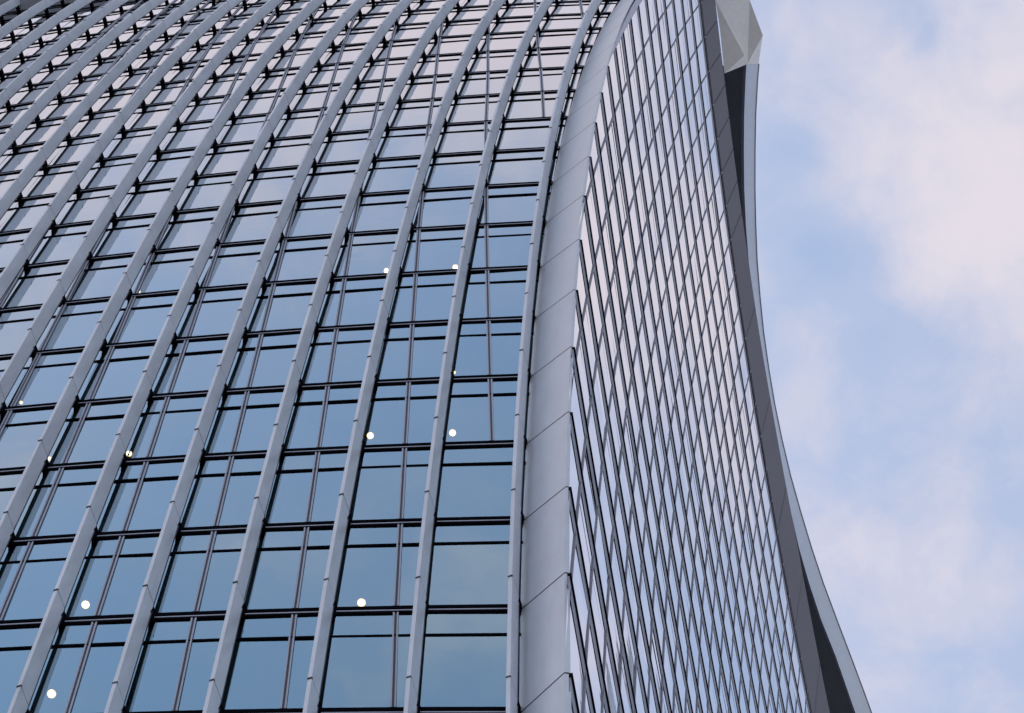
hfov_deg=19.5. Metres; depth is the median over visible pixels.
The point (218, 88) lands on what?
window
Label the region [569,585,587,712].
side window
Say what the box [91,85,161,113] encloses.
window
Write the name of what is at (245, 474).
window
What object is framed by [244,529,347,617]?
window
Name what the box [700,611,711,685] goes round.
side window
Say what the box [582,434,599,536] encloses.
side window
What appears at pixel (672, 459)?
side window
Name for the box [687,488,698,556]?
side window
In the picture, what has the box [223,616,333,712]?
window
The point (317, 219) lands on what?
window
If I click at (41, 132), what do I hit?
window
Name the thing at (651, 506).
side window
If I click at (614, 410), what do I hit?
side window
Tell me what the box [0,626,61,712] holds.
window
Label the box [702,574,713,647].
side window
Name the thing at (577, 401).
side window
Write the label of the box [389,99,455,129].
window
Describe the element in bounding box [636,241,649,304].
side window
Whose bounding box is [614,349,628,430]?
side window
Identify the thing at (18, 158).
window
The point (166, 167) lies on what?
window
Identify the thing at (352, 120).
window
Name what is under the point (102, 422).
window
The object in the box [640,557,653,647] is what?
side window
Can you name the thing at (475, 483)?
window
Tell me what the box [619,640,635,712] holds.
side window
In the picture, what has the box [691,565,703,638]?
side window
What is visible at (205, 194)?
window
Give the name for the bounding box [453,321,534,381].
window
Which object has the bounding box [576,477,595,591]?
side window
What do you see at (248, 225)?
window
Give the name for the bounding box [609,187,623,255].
side window
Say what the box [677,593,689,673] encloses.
side window
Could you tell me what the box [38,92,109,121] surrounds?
window
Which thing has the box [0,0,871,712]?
office tower
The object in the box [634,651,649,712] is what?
side window
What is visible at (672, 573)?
side window
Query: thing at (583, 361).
side window
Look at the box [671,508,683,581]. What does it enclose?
side window
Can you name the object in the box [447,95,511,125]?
window
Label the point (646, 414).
side window
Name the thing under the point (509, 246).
window
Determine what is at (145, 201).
window
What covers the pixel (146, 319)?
window
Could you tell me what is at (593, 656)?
side window
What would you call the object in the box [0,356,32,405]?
window
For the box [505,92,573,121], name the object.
window
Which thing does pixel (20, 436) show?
window
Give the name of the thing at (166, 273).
window
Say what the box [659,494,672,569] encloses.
side window
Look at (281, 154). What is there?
window
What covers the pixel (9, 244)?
window
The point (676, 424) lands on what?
side window
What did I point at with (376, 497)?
window
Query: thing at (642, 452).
side window
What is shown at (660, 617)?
side window
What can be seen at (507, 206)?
window
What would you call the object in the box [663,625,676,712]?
side window
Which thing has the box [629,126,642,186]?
side window
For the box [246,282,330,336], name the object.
window
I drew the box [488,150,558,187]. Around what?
window
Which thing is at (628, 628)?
side window
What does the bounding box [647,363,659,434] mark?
side window
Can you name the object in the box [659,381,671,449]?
side window
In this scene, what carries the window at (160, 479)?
in the office tower
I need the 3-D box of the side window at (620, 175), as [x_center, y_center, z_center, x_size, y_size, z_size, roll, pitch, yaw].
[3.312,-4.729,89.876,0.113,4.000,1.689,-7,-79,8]
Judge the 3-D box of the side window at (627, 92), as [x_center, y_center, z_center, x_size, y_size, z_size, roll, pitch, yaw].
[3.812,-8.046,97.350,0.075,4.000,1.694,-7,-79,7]
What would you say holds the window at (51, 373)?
in the office tower
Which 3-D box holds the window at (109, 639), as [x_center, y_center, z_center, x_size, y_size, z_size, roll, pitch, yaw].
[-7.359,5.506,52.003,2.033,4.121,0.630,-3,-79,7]
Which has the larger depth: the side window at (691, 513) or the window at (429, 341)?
the side window at (691, 513)
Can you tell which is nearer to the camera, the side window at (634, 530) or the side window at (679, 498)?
the side window at (634, 530)
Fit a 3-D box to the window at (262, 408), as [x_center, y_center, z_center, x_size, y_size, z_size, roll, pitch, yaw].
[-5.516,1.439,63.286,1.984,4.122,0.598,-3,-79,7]
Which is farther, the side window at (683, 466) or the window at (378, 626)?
the side window at (683, 466)
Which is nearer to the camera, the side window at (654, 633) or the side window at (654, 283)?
the side window at (654, 633)
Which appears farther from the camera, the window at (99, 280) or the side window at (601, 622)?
the window at (99, 280)
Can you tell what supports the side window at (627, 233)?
in the office tower
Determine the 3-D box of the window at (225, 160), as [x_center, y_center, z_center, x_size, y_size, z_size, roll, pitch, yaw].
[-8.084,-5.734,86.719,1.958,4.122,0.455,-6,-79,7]
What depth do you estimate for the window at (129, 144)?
90.94 m
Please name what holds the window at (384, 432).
in the office tower
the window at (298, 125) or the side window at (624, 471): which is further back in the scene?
the window at (298, 125)
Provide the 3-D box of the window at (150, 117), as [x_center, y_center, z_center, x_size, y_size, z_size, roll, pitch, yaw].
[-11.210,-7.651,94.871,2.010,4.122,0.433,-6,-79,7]
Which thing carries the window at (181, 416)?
in the office tower
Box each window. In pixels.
[0,141,66,175]
[0,193,76,235]
[0,229,52,271]
[0,261,89,312]
[0,306,60,359]
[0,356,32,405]
[0,407,75,474]
[0,472,43,534]
[0,540,94,628]
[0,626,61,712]
[4,350,102,412]
[9,79,78,107]
[13,466,122,544]
[15,115,89,148]
[21,162,99,200]
[27,222,112,267]
[30,622,150,712]
[35,299,128,354]
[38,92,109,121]
[46,133,122,168]
[47,401,148,469]
[54,186,135,227]
[60,72,128,98]
[64,254,149,304]
[64,536,177,624]
[69,108,142,139]
[77,343,172,405]
[79,154,157,192]
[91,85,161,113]
[91,215,174,260]
[96,461,201,539]
[103,126,176,160]
[105,293,195,348]
[115,179,194,220]
[124,101,195,132]
[125,395,223,464]
[126,619,241,712]
[131,248,215,297]
[138,148,213,184]
[144,79,213,106]
[151,337,244,399]
[153,532,262,620]
[155,208,235,253]
[159,120,231,153]
[176,287,263,341]
[177,173,254,213]
[179,95,248,124]
[180,456,281,534]
[197,141,270,177]
[198,73,265,99]
[198,242,281,291]
[204,391,298,459]
[216,114,287,146]
[219,203,297,246]
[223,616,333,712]
[226,333,315,393]
[234,89,303,118]
[238,167,313,207]
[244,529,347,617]
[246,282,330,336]
[256,136,328,171]
[265,237,345,285]
[265,452,361,530]
[273,108,343,140]
[284,198,357,240]
[284,386,374,454]
[290,84,356,112]
[300,162,373,201]
[301,328,387,389]
[316,131,386,166]
[318,277,399,331]
[321,614,426,712]
[331,103,398,134]
[333,232,411,280]
[336,526,434,614]
[345,79,411,107]
[348,193,419,235]
[350,449,442,526]
[362,157,433,196]
[364,383,451,451]
[376,126,444,160]
[377,325,459,384]
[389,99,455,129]
[390,273,468,327]
[402,229,476,276]
[413,189,483,231]
[420,613,520,712]
[425,154,494,191]
[428,524,522,615]
[436,123,502,156]
[436,446,525,524]
[445,380,529,448]
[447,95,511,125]
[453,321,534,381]
[462,270,539,323]
[470,224,545,272]
[479,184,551,227]
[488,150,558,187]
[496,119,565,152]
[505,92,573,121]
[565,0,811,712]
[569,412,582,514]
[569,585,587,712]
[571,362,588,464]
[571,528,591,652]
[576,327,593,421]
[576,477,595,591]
[577,240,589,317]
[581,202,595,282]
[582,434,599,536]
[583,293,599,379]
[586,608,605,712]
[587,177,602,254]
[587,393,604,489]
[589,262,605,345]
[590,552,608,669]
[593,356,609,446]
[594,155,608,227]
[594,502,611,610]
[596,235,611,313]
[599,323,614,407]
[599,458,615,557]
[601,134,615,201]
[602,66,615,127]
[602,209,617,283]
[603,626,621,712]
[604,418,619,512]
[605,292,619,370]
[607,572,623,677]
[608,47,622,109]
[608,114,622,180]
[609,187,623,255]
[609,382,624,468]
[610,523,626,623]
[611,264,625,339]
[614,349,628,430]
[615,96,628,158]
[615,481,630,575]
[616,32,629,91]
[616,164,629,230]
[617,238,630,308]
[619,318,633,394]
[619,441,633,527]
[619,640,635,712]
[622,144,635,208]
[622,588,637,689]
[623,80,635,138]
[623,215,636,282]
[623,405,637,486]
[625,290,638,362]
[625,542,640,638]
[628,372,642,448]
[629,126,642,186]
[629,193,642,257]
[629,499,643,590]
[631,265,644,333]
[633,342,646,415]
[633,460,647,545]
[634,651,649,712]
[636,172,648,234]
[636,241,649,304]
[637,425,651,504]
[637,603,651,699]
[638,313,651,385]
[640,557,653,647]
[642,392,655,467]
[643,218,655,281]
[643,516,656,602]
[644,288,656,355]
[646,478,659,559]
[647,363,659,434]
[650,264,662,327]
[650,443,663,517]
[650,614,664,707]
[651,335,664,400]
[653,571,666,658]
[655,412,667,482]
[656,530,669,610]
[657,309,669,372]
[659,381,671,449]
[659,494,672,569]
[663,460,675,531]
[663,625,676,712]
[664,354,676,419]
[665,582,678,665]
[667,429,679,496]
[668,544,680,620]
[671,399,683,464]
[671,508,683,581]
[675,475,687,543]
[675,634,687,712]
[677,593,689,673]
[679,444,690,512]
[680,555,692,631]
[683,520,695,591]
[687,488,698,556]
[689,603,700,680]
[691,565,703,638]
[694,532,705,601]
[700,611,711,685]
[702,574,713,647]
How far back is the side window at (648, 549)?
80.29 m
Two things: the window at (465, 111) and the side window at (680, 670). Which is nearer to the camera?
the side window at (680, 670)
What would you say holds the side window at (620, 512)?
in the office tower
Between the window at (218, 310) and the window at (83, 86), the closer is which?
the window at (218, 310)
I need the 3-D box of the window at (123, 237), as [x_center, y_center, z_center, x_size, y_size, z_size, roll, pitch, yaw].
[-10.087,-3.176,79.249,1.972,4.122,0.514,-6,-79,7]
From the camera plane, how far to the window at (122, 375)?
67.38 m
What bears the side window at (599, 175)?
in the office tower
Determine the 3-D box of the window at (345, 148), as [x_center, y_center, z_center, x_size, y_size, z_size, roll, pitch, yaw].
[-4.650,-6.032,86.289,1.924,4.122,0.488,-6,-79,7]
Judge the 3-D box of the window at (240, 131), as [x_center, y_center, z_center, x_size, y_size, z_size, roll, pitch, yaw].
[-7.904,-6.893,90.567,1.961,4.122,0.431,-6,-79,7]
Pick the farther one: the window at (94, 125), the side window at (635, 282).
the window at (94, 125)
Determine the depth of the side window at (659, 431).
91.99 m
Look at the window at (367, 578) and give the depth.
55.10 m
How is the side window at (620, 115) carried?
in the office tower
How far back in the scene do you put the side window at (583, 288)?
71.08 m
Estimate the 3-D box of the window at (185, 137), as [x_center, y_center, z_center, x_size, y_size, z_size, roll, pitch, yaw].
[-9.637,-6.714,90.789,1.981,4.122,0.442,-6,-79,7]
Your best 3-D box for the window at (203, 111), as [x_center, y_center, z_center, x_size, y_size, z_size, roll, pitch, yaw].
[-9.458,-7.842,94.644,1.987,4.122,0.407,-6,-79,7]
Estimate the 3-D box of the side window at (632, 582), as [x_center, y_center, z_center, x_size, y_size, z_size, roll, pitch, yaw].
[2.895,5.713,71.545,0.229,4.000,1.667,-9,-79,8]
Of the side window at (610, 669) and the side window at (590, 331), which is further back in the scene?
the side window at (590, 331)
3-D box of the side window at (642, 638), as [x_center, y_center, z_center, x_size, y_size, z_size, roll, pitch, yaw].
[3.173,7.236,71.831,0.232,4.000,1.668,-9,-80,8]
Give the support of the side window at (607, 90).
in the office tower
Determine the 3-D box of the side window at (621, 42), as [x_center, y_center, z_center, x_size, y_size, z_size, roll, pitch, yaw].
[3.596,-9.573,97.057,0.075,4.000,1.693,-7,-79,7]
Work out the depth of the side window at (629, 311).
87.22 m
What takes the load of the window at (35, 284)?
in the office tower
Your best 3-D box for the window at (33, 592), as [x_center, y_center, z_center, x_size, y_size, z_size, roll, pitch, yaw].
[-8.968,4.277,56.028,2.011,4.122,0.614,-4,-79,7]
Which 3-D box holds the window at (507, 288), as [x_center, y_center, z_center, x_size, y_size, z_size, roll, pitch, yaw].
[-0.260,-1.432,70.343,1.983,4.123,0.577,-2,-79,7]
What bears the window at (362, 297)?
in the office tower
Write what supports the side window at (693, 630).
in the office tower
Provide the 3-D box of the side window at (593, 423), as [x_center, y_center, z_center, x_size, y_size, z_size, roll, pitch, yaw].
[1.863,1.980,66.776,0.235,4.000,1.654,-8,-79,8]
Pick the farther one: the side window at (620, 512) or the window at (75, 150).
the window at (75, 150)
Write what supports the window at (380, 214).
in the office tower
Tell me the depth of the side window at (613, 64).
93.85 m
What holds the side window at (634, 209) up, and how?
in the office tower
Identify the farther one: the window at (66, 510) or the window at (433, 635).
the window at (66, 510)
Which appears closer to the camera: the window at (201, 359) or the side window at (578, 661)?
the side window at (578, 661)
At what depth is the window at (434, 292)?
70.41 m
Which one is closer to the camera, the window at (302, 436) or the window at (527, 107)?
the window at (302, 436)
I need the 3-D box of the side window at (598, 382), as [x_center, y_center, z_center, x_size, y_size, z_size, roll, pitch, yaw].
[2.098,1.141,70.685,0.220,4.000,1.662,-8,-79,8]
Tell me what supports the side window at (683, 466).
in the office tower
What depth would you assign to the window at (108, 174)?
87.10 m
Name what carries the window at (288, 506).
in the office tower
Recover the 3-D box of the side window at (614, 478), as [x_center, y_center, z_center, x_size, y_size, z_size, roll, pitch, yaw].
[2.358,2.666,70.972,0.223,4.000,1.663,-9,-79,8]
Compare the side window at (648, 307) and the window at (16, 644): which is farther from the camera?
the side window at (648, 307)
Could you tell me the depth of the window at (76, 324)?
71.47 m
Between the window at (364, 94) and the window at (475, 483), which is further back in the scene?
the window at (364, 94)
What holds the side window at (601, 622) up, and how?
in the office tower
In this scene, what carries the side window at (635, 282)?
in the office tower
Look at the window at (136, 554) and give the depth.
55.67 m
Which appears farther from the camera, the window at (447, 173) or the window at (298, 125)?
the window at (298, 125)
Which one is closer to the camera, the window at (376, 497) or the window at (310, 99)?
the window at (376, 497)
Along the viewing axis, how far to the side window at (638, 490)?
80.04 m
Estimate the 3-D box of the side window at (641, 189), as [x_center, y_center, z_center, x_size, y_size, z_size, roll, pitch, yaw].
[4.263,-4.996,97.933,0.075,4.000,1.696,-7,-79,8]
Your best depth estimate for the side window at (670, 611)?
84.68 m
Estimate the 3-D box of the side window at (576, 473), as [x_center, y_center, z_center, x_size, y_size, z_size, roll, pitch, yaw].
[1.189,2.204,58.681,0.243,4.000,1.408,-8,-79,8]
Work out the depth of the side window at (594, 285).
74.99 m
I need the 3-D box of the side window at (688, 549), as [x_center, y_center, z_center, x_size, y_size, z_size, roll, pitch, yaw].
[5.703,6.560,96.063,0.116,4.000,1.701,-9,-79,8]
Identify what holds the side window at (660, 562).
in the office tower
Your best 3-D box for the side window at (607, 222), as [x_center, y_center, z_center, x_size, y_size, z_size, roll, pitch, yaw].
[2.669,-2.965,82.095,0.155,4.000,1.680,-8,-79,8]
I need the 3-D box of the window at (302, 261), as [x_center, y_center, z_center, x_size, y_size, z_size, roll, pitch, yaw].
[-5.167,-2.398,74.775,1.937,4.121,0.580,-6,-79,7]
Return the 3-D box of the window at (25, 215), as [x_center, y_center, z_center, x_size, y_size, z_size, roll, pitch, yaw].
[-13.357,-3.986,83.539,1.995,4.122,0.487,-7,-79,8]
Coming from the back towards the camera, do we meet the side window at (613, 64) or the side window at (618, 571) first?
the side window at (613, 64)
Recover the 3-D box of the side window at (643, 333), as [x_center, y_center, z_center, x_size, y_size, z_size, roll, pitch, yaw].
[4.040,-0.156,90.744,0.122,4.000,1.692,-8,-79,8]
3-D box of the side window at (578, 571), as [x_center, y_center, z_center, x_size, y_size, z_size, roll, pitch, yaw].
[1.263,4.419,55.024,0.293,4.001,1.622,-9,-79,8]
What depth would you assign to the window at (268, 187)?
82.56 m
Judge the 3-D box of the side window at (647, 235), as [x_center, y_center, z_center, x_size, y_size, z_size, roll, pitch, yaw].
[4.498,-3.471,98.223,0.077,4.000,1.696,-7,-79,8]
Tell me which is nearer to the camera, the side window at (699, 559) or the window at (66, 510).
the window at (66, 510)
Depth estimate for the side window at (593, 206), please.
78.61 m
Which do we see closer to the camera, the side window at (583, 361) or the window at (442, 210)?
the side window at (583, 361)
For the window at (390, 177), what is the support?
in the office tower
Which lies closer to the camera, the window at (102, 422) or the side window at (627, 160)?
the window at (102, 422)
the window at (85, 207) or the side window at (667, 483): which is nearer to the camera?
the window at (85, 207)
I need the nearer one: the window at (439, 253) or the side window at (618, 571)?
the side window at (618, 571)
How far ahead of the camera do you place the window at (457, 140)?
85.72 m
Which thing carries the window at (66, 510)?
in the office tower
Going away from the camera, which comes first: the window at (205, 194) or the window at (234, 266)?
the window at (234, 266)
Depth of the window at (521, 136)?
85.58 m
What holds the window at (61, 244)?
in the office tower
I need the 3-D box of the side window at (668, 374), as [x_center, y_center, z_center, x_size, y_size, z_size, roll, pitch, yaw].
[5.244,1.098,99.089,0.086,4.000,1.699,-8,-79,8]
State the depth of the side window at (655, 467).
88.07 m
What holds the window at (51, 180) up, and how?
in the office tower
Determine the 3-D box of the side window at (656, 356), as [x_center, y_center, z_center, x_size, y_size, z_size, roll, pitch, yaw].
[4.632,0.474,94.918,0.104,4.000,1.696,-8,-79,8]
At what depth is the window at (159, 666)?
52.15 m
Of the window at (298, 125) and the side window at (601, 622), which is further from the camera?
the window at (298, 125)
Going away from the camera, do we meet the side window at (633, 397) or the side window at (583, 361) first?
the side window at (583, 361)
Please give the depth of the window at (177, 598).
55.48 m
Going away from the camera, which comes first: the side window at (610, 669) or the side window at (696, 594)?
the side window at (610, 669)
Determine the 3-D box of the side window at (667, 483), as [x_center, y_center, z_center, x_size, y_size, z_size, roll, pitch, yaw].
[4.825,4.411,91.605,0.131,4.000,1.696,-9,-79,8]
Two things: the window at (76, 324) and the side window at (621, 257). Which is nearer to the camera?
the window at (76, 324)
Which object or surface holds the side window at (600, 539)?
in the office tower
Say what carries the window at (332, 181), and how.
in the office tower
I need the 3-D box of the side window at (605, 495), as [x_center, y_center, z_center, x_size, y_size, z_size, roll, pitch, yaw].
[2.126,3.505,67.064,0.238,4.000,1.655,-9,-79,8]
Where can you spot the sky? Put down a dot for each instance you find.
(890, 133)
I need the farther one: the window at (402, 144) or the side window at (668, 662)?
the window at (402, 144)
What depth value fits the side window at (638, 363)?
87.54 m
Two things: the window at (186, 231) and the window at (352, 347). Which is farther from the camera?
the window at (186, 231)
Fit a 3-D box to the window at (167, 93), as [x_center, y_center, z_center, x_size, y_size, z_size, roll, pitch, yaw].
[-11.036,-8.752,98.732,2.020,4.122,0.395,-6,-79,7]
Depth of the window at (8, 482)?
60.92 m
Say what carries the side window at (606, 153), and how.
in the office tower
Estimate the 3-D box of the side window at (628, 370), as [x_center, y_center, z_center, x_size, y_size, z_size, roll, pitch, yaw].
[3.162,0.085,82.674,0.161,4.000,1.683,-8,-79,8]
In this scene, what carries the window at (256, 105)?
in the office tower
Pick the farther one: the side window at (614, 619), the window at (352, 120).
the window at (352, 120)
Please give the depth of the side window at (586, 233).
74.82 m
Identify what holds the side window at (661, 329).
in the office tower
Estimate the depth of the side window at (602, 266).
78.90 m
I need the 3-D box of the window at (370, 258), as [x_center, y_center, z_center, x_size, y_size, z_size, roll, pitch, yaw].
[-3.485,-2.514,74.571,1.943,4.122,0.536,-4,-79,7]
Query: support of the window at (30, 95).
in the office tower
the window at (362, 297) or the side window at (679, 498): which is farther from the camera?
the side window at (679, 498)
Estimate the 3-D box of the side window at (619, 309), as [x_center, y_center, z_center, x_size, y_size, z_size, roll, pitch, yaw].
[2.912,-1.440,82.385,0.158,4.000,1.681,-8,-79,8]
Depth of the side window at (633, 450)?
79.73 m
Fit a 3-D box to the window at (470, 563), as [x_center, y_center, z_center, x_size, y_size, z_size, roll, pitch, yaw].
[-0.659,3.898,55.060,2.070,4.121,0.655,-1,-79,6]
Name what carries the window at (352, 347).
in the office tower
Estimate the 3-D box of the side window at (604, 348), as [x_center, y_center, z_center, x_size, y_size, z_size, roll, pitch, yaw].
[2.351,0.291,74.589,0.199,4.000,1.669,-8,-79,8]
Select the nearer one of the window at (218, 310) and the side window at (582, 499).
the side window at (582, 499)
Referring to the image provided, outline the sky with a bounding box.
[716,0,1023,712]
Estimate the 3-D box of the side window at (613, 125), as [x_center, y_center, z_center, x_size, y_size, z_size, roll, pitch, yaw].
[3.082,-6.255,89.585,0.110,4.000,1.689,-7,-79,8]
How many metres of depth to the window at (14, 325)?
72.12 m
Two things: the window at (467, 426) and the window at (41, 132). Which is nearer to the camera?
the window at (467, 426)
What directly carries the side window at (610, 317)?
in the office tower
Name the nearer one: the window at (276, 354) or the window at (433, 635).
the window at (433, 635)
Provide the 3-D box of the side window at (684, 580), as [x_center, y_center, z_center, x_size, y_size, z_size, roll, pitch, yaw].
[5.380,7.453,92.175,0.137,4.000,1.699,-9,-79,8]
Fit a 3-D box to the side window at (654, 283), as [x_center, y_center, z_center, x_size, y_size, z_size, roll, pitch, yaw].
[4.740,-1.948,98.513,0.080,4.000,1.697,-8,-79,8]

